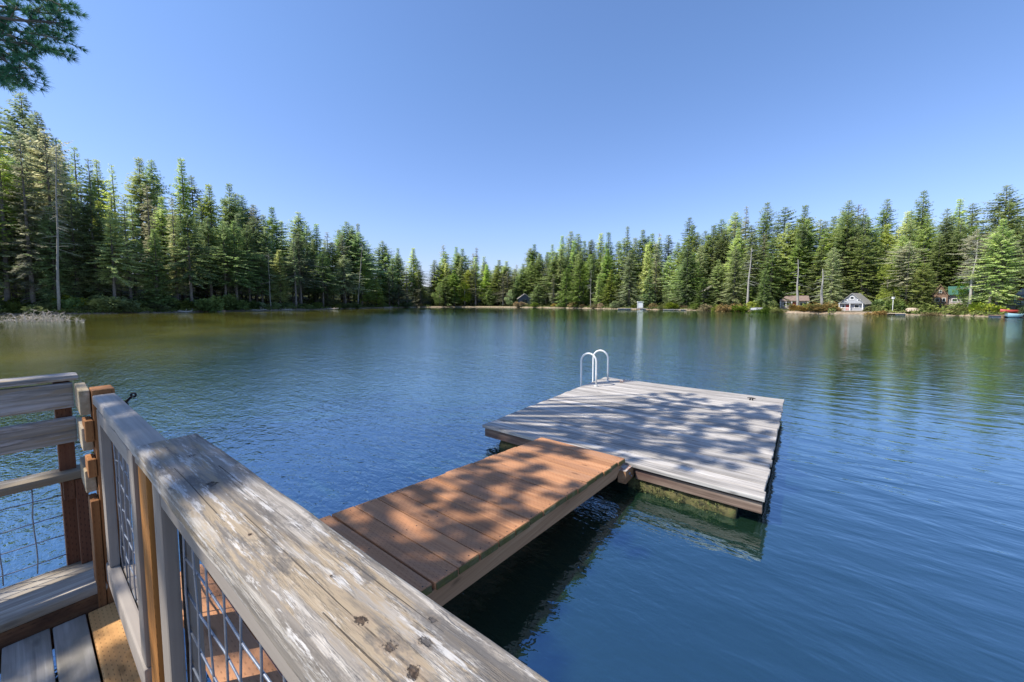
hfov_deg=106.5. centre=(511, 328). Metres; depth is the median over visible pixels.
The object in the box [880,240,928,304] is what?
hemlock tree
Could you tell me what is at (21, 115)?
fir tree
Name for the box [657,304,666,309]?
shrub
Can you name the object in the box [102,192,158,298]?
fir tree
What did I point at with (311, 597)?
railing
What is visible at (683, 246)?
fir tree
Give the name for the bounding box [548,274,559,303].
hemlock tree
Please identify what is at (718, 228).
fir tree
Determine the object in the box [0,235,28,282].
fir tree
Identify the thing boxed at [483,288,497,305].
fir tree
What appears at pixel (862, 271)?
cedar tree
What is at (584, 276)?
fir tree
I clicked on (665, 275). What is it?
fir tree
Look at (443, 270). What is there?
fir tree
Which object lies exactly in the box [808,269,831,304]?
dead tree
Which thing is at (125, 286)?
spruce tree
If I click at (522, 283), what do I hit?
fir tree
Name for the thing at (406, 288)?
hemlock tree
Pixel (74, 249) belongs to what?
fir tree
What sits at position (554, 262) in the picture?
fir tree
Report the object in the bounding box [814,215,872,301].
fir tree
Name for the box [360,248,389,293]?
fir tree
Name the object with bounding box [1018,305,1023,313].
shrub
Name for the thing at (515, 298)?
spruce tree
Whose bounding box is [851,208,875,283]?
hemlock tree
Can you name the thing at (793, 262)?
fir tree
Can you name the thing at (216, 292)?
fir tree
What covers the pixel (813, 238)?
fir tree
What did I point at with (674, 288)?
fir tree
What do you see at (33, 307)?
shrub
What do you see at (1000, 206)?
fir tree
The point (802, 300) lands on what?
cabin
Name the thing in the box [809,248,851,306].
cedar tree
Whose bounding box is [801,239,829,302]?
fir tree
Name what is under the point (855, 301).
cottage
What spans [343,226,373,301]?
fir tree
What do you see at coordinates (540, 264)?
fir tree
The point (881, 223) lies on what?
cedar tree
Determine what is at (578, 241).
cedar tree
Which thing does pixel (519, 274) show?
fir tree
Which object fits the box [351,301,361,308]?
shrub
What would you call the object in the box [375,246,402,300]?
fir tree
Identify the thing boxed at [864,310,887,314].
shrub
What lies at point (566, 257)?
fir tree
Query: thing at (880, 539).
water
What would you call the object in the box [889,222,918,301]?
cedar tree
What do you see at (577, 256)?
cedar tree
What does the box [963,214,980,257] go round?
fir tree
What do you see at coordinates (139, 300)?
shrub
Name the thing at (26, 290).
hemlock tree
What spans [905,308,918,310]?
rowing boat
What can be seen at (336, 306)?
shrub
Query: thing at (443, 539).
gangway
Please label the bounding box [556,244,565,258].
fir tree
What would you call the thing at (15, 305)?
shrub
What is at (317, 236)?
fir tree
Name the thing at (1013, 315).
rowing boat
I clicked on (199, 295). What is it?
spruce tree
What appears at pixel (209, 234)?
fir tree
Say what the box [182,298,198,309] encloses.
shrub
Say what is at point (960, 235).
cedar tree
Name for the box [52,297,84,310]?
shrub
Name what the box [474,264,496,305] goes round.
fir tree
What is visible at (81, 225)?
hemlock tree
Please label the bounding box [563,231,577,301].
cedar tree
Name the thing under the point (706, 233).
cedar tree
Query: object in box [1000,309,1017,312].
rowing boat
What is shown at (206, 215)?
fir tree
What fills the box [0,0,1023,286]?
sky
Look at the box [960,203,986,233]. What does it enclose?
cedar tree
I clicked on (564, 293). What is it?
cedar tree
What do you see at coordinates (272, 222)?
fir tree
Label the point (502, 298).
hemlock tree
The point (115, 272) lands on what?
fir tree
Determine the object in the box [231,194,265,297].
fir tree
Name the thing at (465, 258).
fir tree
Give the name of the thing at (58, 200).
fir tree
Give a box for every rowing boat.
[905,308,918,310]
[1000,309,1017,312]
[1004,313,1023,316]
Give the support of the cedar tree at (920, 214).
on the ground
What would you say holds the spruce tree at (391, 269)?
on the ground
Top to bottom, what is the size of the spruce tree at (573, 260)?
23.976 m
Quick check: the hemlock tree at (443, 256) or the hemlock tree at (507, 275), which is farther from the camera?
the hemlock tree at (443, 256)
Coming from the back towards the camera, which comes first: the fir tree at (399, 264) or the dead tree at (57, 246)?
the fir tree at (399, 264)
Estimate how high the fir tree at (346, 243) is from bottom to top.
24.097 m
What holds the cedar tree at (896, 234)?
on the ground
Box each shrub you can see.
[0,302,36,312]
[2,292,49,312]
[20,301,62,313]
[50,294,94,309]
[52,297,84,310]
[74,305,96,310]
[84,294,120,312]
[102,296,140,311]
[134,299,151,309]
[141,294,178,308]
[149,301,177,310]
[169,299,194,309]
[181,297,195,306]
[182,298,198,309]
[190,295,224,311]
[218,293,249,308]
[239,300,261,309]
[279,302,294,307]
[301,304,314,308]
[312,302,321,307]
[328,305,341,308]
[338,303,354,307]
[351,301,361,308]
[399,301,412,306]
[609,301,628,306]
[648,303,658,307]
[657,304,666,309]
[663,302,678,308]
[690,303,699,308]
[698,303,712,310]
[715,303,743,311]
[727,304,747,311]
[745,301,760,307]
[749,307,770,312]
[770,308,785,312]
[788,304,808,311]
[804,301,843,312]
[861,305,883,310]
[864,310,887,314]
[870,299,907,310]
[884,297,906,310]
[907,302,940,310]
[913,304,927,310]
[921,312,940,315]
[950,307,969,314]
[966,303,1005,311]
[968,301,1009,313]
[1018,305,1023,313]
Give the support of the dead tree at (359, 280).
on the ground
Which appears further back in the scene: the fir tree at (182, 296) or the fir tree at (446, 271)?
the fir tree at (446, 271)
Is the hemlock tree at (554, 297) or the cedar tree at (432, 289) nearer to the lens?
the hemlock tree at (554, 297)
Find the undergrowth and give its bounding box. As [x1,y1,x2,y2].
[0,296,1022,315]
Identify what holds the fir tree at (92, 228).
on the ground
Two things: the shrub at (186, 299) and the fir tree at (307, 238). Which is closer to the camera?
the shrub at (186, 299)
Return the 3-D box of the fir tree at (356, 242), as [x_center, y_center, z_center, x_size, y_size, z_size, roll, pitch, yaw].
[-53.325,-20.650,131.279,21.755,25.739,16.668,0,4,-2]
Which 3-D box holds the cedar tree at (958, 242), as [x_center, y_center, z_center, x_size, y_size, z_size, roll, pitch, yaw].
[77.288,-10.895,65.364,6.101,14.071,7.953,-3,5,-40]
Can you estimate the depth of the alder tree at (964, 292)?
54.72 m
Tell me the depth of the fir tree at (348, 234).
132.20 m
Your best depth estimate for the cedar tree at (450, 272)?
171.08 m
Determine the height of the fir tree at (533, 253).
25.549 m
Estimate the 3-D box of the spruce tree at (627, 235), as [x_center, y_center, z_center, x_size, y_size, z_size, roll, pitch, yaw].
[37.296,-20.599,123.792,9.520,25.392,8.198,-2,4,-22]
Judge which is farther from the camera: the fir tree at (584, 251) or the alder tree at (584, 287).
the fir tree at (584, 251)
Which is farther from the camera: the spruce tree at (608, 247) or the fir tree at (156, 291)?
the spruce tree at (608, 247)
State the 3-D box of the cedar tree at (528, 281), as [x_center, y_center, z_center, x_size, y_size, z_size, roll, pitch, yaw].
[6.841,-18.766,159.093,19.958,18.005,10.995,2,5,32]
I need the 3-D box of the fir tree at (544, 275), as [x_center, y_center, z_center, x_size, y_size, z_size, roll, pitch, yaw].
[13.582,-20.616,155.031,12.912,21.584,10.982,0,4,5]
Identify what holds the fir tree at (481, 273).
on the ground
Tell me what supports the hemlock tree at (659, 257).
on the ground
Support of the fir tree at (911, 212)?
on the ground
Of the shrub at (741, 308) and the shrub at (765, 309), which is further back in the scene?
the shrub at (741, 308)
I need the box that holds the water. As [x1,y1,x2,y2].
[0,307,1023,681]
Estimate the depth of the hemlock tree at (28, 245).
59.58 m
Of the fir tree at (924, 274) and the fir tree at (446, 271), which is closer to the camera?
the fir tree at (924, 274)
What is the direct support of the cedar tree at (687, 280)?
on the ground
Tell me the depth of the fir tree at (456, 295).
162.58 m
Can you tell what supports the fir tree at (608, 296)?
on the ground
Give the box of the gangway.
[180,437,624,681]
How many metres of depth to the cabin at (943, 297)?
59.73 m
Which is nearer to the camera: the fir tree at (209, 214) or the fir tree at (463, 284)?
the fir tree at (209, 214)
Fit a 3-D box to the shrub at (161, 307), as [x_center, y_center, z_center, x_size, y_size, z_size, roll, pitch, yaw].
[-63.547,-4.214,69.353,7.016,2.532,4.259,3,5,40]
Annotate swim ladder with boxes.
[580,350,608,386]
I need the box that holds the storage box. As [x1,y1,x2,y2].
[637,302,642,307]
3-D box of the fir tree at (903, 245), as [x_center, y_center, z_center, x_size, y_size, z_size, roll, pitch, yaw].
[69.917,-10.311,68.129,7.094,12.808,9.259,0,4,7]
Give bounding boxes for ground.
[0,276,1023,317]
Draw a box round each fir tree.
[0,91,81,274]
[0,115,42,302]
[0,158,48,301]
[0,214,42,298]
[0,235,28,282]
[2,158,79,295]
[3,111,86,289]
[11,206,83,302]
[13,145,84,292]
[42,137,88,290]
[42,186,119,297]
[43,158,80,278]
[59,191,135,299]
[66,146,128,297]
[72,158,121,298]
[80,159,123,280]
[80,201,135,294]
[81,209,157,296]
[96,164,130,294]
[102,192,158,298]
[102,201,143,300]
[108,159,173,254]
[111,157,168,293]
[119,197,148,298]
[124,229,182,301]
[139,196,188,297]
[145,209,224,302]
[153,175,219,295]
[156,194,194,297]
[157,157,195,296]
[159,241,189,299]
[177,218,235,296]
[182,197,218,249]
[186,184,223,295]
[187,221,256,294]
[197,221,266,298]
[199,221,249,305]
[207,227,238,296]
[210,182,264,294]
[214,225,288,301]
[222,193,252,297]
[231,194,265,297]
[234,257,284,302]
[242,217,276,301]
[243,204,284,299]
[250,227,288,303]
[259,206,305,297]
[259,250,298,302]
[270,234,302,307]
[277,233,335,304]
[278,211,331,299]
[282,237,314,302]
[282,242,316,302]
[283,218,317,295]
[289,225,330,302]
[293,252,345,307]
[306,223,334,300]
[308,247,341,302]
[318,267,340,305]
[324,242,351,301]
[328,232,368,292]
[328,255,374,303]
[330,221,376,302]
[336,232,390,303]
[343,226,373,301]
[348,257,381,306]
[352,254,385,304]
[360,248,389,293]
[370,280,387,304]
[373,240,410,288]
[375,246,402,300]
[384,253,411,291]
[385,284,415,305]
[398,248,425,302]
[408,257,429,297]
[408,271,431,304]
[426,262,447,298]
[431,259,451,291]
[442,263,451,301]
[442,270,463,305]
[450,247,457,276]
[453,248,471,298]
[458,265,482,303]
[459,267,482,303]
[467,257,485,300]
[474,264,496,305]
[476,269,485,302]
[483,268,508,305]
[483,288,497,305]
[491,260,508,285]
[495,261,515,301]
[509,264,526,293]
[512,269,529,297]
[518,244,543,277]
[519,261,540,302]
[525,254,547,300]
[529,283,545,304]
[533,252,549,302]
[536,252,564,303]
[545,244,557,267]
[545,256,569,302]
[546,250,575,292]
[550,249,572,302]
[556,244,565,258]
[557,236,569,256]
[568,241,592,293]
[572,261,594,304]
[577,254,596,303]
[593,233,605,279]
[594,252,602,279]
[595,249,622,305]
[599,270,615,306]
[621,230,653,299]
[621,248,645,299]
[636,233,667,302]
[637,236,662,293]
[637,245,660,302]
[654,256,676,301]
[659,262,700,303]
[668,225,705,272]
[669,242,682,301]
[670,244,690,302]
[670,255,708,304]
[693,225,737,303]
[700,219,730,257]
[705,260,735,304]
[707,228,733,278]
[720,228,762,301]
[722,212,754,275]
[759,222,796,297]
[779,205,825,291]
[780,219,822,288]
[782,238,815,295]
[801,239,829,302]
[803,229,845,290]
[809,210,864,290]
[809,216,836,264]
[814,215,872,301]
[817,199,861,269]
[824,214,896,287]
[860,217,879,280]
[865,233,897,300]
[869,224,907,293]
[871,235,939,295]
[890,211,932,283]
[894,210,926,251]
[894,263,941,307]
[906,216,955,300]
[916,208,938,248]
[932,225,956,271]
[945,226,987,285]
[949,198,972,240]
[958,218,1023,307]
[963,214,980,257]
[966,185,1023,255]
[1003,219,1023,302]
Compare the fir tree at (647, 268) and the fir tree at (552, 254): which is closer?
the fir tree at (647, 268)
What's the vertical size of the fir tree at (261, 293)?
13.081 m
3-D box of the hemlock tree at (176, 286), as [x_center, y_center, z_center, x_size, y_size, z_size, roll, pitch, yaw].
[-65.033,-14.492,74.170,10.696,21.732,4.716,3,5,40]
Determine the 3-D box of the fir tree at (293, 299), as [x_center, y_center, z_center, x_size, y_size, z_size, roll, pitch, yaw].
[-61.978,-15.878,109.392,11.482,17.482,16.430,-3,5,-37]
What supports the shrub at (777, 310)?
on the ground
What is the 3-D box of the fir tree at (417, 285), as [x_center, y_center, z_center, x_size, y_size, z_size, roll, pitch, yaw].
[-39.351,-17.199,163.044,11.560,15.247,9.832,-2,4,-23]
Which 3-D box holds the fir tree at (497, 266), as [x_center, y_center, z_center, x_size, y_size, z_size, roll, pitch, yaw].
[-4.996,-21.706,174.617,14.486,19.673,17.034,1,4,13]
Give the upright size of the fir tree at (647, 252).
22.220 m
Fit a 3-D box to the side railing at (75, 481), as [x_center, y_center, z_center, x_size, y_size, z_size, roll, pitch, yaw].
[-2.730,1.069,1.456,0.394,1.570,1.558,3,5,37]
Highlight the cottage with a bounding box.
[838,293,873,310]
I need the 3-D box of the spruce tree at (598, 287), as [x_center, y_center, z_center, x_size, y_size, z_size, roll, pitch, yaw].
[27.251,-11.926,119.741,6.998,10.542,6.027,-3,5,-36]
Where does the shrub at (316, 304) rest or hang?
on the ground
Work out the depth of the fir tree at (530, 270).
156.26 m
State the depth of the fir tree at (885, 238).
71.95 m
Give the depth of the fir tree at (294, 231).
115.71 m
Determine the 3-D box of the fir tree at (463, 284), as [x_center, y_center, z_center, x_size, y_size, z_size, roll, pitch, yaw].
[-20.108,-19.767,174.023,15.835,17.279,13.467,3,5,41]
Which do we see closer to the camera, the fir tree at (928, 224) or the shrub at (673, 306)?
the fir tree at (928, 224)
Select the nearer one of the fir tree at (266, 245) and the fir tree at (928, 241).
the fir tree at (928, 241)
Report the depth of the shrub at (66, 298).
62.54 m
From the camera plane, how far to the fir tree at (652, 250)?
123.28 m
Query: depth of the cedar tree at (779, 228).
88.10 m
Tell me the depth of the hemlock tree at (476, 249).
185.51 m
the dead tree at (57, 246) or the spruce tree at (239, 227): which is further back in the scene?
the spruce tree at (239, 227)
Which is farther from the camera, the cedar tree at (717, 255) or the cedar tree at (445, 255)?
the cedar tree at (445, 255)
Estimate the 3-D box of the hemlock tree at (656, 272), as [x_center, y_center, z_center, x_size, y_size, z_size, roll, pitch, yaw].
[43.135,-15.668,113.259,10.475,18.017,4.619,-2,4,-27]
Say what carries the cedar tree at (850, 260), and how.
on the ground
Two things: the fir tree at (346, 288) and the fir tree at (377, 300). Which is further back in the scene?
the fir tree at (377, 300)
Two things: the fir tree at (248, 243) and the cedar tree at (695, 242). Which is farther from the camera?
the cedar tree at (695, 242)
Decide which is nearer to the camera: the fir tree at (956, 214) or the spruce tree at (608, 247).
the fir tree at (956, 214)
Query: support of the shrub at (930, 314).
on the ground
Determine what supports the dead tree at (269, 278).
on the ground
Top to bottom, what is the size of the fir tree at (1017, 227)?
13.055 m
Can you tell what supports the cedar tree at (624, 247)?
on the ground
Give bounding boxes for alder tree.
[431,282,444,305]
[460,282,470,302]
[504,290,513,305]
[576,281,589,302]
[662,286,674,304]
[876,264,909,301]
[951,268,989,306]
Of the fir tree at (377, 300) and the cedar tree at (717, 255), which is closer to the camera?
the cedar tree at (717, 255)
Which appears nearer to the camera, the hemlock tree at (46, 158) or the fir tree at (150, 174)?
the hemlock tree at (46, 158)
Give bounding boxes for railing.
[0,372,96,585]
[82,385,548,681]
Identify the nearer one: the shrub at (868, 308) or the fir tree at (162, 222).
the shrub at (868, 308)
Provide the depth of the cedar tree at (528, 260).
165.08 m
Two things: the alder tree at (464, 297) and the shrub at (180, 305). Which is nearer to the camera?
the shrub at (180, 305)
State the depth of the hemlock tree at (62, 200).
68.90 m
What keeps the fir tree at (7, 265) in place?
on the ground
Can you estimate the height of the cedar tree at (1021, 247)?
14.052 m
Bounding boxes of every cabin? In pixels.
[700,285,727,298]
[779,296,810,308]
[930,284,969,307]
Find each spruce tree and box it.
[122,272,142,292]
[188,210,209,299]
[194,202,219,298]
[222,213,250,299]
[259,215,266,298]
[267,224,290,302]
[277,220,290,294]
[302,239,321,302]
[355,223,364,290]
[375,261,392,303]
[383,258,403,305]
[394,248,411,285]
[455,257,466,302]
[479,256,489,301]
[510,276,521,302]
[567,240,577,297]
[593,274,607,303]
[595,232,618,300]
[615,226,639,300]
[621,237,642,300]
[638,269,660,306]
[652,237,666,302]
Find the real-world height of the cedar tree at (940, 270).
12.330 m
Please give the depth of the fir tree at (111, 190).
86.12 m
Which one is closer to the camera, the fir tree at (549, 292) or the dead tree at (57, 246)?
the dead tree at (57, 246)
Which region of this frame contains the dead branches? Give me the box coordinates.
[1,310,85,321]
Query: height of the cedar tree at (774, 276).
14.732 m
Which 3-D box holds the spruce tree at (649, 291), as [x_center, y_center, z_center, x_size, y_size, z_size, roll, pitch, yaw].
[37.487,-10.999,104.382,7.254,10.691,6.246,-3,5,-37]
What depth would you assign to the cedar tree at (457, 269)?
176.26 m
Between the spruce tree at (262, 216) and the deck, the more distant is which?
the spruce tree at (262, 216)
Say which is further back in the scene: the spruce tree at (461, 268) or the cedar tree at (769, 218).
the spruce tree at (461, 268)
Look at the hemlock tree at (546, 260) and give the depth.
152.46 m
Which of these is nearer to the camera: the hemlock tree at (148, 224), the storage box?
the hemlock tree at (148, 224)
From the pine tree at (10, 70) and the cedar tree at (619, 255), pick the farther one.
the cedar tree at (619, 255)
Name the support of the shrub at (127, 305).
on the ground
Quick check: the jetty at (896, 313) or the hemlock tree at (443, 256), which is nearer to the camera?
the jetty at (896, 313)
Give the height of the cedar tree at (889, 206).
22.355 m
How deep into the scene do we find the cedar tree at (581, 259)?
138.89 m
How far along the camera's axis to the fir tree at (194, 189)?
99.22 m
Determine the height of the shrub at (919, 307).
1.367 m
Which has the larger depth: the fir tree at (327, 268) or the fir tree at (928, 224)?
the fir tree at (327, 268)
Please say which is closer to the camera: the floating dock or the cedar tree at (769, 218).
the floating dock
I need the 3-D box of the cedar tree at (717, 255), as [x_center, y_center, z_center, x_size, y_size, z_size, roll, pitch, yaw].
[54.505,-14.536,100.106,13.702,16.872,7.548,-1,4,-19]
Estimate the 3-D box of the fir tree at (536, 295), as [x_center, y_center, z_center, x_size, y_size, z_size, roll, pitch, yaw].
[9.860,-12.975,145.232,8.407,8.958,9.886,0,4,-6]
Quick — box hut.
[517,294,531,303]
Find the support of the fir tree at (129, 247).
on the ground
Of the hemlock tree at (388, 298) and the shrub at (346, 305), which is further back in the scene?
the hemlock tree at (388, 298)
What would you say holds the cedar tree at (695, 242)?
on the ground
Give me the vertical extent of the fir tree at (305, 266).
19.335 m
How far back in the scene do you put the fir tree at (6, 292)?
59.76 m
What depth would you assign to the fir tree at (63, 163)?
79.02 m
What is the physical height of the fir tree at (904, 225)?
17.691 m
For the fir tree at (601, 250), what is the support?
on the ground
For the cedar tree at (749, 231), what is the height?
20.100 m
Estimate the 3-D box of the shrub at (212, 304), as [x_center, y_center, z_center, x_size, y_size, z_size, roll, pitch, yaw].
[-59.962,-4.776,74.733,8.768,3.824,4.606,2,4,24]
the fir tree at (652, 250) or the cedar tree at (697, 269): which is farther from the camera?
the fir tree at (652, 250)
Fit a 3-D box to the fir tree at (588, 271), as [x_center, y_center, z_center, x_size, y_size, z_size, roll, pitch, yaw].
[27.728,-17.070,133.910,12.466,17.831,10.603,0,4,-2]
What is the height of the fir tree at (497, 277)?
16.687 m
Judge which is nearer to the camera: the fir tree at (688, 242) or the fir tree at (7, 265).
the fir tree at (7, 265)
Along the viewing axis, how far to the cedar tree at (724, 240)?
98.81 m
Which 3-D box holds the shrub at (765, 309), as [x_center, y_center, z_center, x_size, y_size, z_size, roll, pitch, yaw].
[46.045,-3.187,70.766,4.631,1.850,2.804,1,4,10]
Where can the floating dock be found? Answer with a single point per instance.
(709, 450)
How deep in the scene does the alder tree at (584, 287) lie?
125.49 m
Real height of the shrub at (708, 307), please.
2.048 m
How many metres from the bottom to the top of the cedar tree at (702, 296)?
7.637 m
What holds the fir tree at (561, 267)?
on the ground
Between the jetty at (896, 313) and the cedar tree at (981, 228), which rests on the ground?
the cedar tree at (981, 228)
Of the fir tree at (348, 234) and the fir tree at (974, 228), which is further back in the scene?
the fir tree at (348, 234)
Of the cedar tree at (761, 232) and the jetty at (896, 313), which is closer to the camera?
the jetty at (896, 313)
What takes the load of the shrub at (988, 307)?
on the ground
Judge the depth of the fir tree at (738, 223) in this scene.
109.62 m
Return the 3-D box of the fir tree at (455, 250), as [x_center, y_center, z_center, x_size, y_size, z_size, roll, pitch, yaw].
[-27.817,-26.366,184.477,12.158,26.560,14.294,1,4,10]
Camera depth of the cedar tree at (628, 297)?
109.95 m
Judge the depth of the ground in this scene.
96.81 m
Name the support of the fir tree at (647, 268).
on the ground
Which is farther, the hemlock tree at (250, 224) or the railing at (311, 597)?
the hemlock tree at (250, 224)
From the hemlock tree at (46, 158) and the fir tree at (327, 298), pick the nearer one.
the hemlock tree at (46, 158)
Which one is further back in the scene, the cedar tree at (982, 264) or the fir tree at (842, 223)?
the fir tree at (842, 223)
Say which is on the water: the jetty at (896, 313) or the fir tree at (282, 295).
the jetty at (896, 313)
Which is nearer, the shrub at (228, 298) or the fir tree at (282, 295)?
the shrub at (228, 298)
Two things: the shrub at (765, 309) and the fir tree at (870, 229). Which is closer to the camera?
the shrub at (765, 309)
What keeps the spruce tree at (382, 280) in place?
on the ground
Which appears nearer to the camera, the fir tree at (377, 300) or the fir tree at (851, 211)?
the fir tree at (851, 211)
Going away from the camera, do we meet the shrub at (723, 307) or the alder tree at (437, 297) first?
the shrub at (723, 307)
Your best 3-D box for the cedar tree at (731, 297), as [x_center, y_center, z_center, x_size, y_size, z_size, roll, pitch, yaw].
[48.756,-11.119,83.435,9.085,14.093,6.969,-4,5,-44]
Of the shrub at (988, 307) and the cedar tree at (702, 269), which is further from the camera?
the cedar tree at (702, 269)
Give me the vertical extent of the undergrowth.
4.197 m
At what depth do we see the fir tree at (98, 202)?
74.58 m
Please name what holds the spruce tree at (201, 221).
on the ground
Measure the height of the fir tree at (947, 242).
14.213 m
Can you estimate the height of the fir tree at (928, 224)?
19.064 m
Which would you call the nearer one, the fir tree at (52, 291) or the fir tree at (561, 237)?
the fir tree at (52, 291)
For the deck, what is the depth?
1.75 m
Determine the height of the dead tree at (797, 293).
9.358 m
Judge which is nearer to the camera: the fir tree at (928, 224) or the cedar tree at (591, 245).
the fir tree at (928, 224)
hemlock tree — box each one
[0,125,85,293]
[0,140,46,304]
[0,182,67,305]
[35,160,101,295]
[71,190,101,299]
[130,185,172,301]
[163,197,192,302]
[246,207,258,300]
[323,232,346,301]
[333,235,364,304]
[382,277,394,305]
[399,266,420,302]
[413,290,424,303]
[427,245,450,279]
[461,264,485,305]
[474,248,479,300]
[493,274,511,305]
[497,271,513,304]
[530,254,550,304]
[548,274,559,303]
[587,254,616,304]
[640,246,667,302]
[653,233,662,293]
[727,219,743,278]
[739,206,749,269]
[754,234,783,290]
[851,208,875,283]
[855,204,864,224]
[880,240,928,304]
[947,229,1019,306]
[984,235,1023,304]
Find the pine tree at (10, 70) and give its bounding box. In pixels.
[0,0,90,97]
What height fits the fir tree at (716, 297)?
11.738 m
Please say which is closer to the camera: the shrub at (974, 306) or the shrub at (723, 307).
the shrub at (974, 306)
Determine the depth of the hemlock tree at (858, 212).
85.58 m
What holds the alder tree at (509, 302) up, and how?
on the ground
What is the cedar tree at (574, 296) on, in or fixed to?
on the ground
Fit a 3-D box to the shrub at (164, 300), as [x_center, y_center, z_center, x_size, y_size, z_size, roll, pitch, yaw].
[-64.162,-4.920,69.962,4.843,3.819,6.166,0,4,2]
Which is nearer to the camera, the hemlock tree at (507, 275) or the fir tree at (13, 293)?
the fir tree at (13, 293)
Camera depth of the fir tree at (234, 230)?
83.29 m
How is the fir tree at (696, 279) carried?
on the ground
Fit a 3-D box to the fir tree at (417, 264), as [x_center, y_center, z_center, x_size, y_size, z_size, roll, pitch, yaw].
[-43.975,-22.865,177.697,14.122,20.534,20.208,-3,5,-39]
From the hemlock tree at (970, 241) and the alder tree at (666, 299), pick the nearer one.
the hemlock tree at (970, 241)
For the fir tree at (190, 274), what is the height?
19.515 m
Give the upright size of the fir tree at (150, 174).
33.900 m
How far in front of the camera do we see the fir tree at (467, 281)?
169.45 m
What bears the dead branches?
in the water
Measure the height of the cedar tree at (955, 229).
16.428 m
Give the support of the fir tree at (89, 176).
on the ground
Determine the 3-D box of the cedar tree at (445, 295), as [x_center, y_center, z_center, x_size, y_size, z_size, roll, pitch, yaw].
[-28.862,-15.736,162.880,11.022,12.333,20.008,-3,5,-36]
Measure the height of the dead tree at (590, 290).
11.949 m
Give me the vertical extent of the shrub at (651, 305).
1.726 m
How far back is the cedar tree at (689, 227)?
124.53 m
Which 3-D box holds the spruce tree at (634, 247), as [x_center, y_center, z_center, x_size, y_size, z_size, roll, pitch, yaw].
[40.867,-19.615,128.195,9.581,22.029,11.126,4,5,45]
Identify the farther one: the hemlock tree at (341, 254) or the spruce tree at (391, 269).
the spruce tree at (391, 269)
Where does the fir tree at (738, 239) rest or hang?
on the ground
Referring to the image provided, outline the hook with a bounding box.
[125,392,136,404]
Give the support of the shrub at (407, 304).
on the ground
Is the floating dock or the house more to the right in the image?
the house
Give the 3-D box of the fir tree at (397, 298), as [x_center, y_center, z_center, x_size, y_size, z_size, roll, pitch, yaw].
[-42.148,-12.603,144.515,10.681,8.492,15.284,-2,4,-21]
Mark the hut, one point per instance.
(525, 298)
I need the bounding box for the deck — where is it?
[0,560,140,681]
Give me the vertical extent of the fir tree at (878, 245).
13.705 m
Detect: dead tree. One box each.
[38,151,82,312]
[262,255,275,305]
[357,251,362,303]
[587,271,594,306]
[742,248,757,305]
[786,263,814,305]
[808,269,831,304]
[952,240,993,305]
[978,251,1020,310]
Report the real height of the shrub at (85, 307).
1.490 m
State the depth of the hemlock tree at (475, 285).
163.14 m
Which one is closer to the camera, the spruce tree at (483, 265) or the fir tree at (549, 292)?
the fir tree at (549, 292)
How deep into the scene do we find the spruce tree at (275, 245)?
104.29 m
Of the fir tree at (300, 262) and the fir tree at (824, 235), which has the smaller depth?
the fir tree at (824, 235)
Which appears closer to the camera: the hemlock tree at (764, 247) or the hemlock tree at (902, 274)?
the hemlock tree at (902, 274)
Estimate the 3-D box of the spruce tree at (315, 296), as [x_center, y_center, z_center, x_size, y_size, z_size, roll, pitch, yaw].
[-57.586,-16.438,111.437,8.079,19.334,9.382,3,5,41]
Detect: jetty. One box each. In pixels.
[617,308,649,309]
[879,313,905,314]
[988,315,1018,317]
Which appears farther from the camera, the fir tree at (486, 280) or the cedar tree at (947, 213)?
the fir tree at (486, 280)
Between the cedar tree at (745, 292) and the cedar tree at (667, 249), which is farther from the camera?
the cedar tree at (667, 249)
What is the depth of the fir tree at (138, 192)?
90.76 m
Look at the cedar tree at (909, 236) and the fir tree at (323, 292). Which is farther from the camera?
the fir tree at (323, 292)
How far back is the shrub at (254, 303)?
85.41 m
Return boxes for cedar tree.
[425,260,441,303]
[425,278,436,302]
[432,278,456,305]
[436,252,452,293]
[440,265,455,304]
[453,253,465,303]
[495,268,511,304]
[497,276,521,305]
[512,264,544,304]
[513,248,544,300]
[555,268,576,305]
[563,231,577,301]
[565,260,591,306]
[570,244,581,302]
[571,234,583,258]
[571,251,591,301]
[584,252,601,305]
[586,240,599,301]
[603,238,658,301]
[612,240,623,299]
[614,252,643,306]
[659,235,677,298]
[667,244,699,306]
[677,253,709,303]
[678,217,696,260]
[688,232,707,304]
[691,279,712,307]
[693,245,709,303]
[696,231,708,250]
[701,241,727,302]
[710,229,731,304]
[714,246,749,306]
[734,225,762,287]
[737,272,754,305]
[738,232,776,302]
[741,213,773,290]
[750,238,790,307]
[753,202,777,285]
[753,206,817,300]
[753,268,775,306]
[767,219,783,299]
[781,224,817,295]
[805,230,849,302]
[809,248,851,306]
[810,233,885,305]
[811,219,829,297]
[817,221,831,250]
[833,235,897,303]
[872,209,899,245]
[873,198,899,266]
[880,249,915,308]
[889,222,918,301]
[892,227,904,267]
[909,189,935,296]
[916,235,953,301]
[929,216,970,288]
[930,208,960,276]
[938,216,966,280]
[939,219,973,288]
[941,224,976,283]
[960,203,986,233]
[961,254,1003,304]
[966,241,985,291]
[969,203,1023,302]
[977,221,993,248]
[1006,218,1023,300]
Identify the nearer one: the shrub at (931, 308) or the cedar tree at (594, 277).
the shrub at (931, 308)
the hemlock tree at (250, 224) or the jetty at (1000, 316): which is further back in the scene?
the hemlock tree at (250, 224)
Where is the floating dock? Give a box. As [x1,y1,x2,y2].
[482,377,783,518]
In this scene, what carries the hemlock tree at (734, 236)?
on the ground
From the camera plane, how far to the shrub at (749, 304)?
76.50 m
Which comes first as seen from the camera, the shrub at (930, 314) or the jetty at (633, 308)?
the shrub at (930, 314)
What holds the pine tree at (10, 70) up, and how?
on the ground
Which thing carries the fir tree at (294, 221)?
on the ground

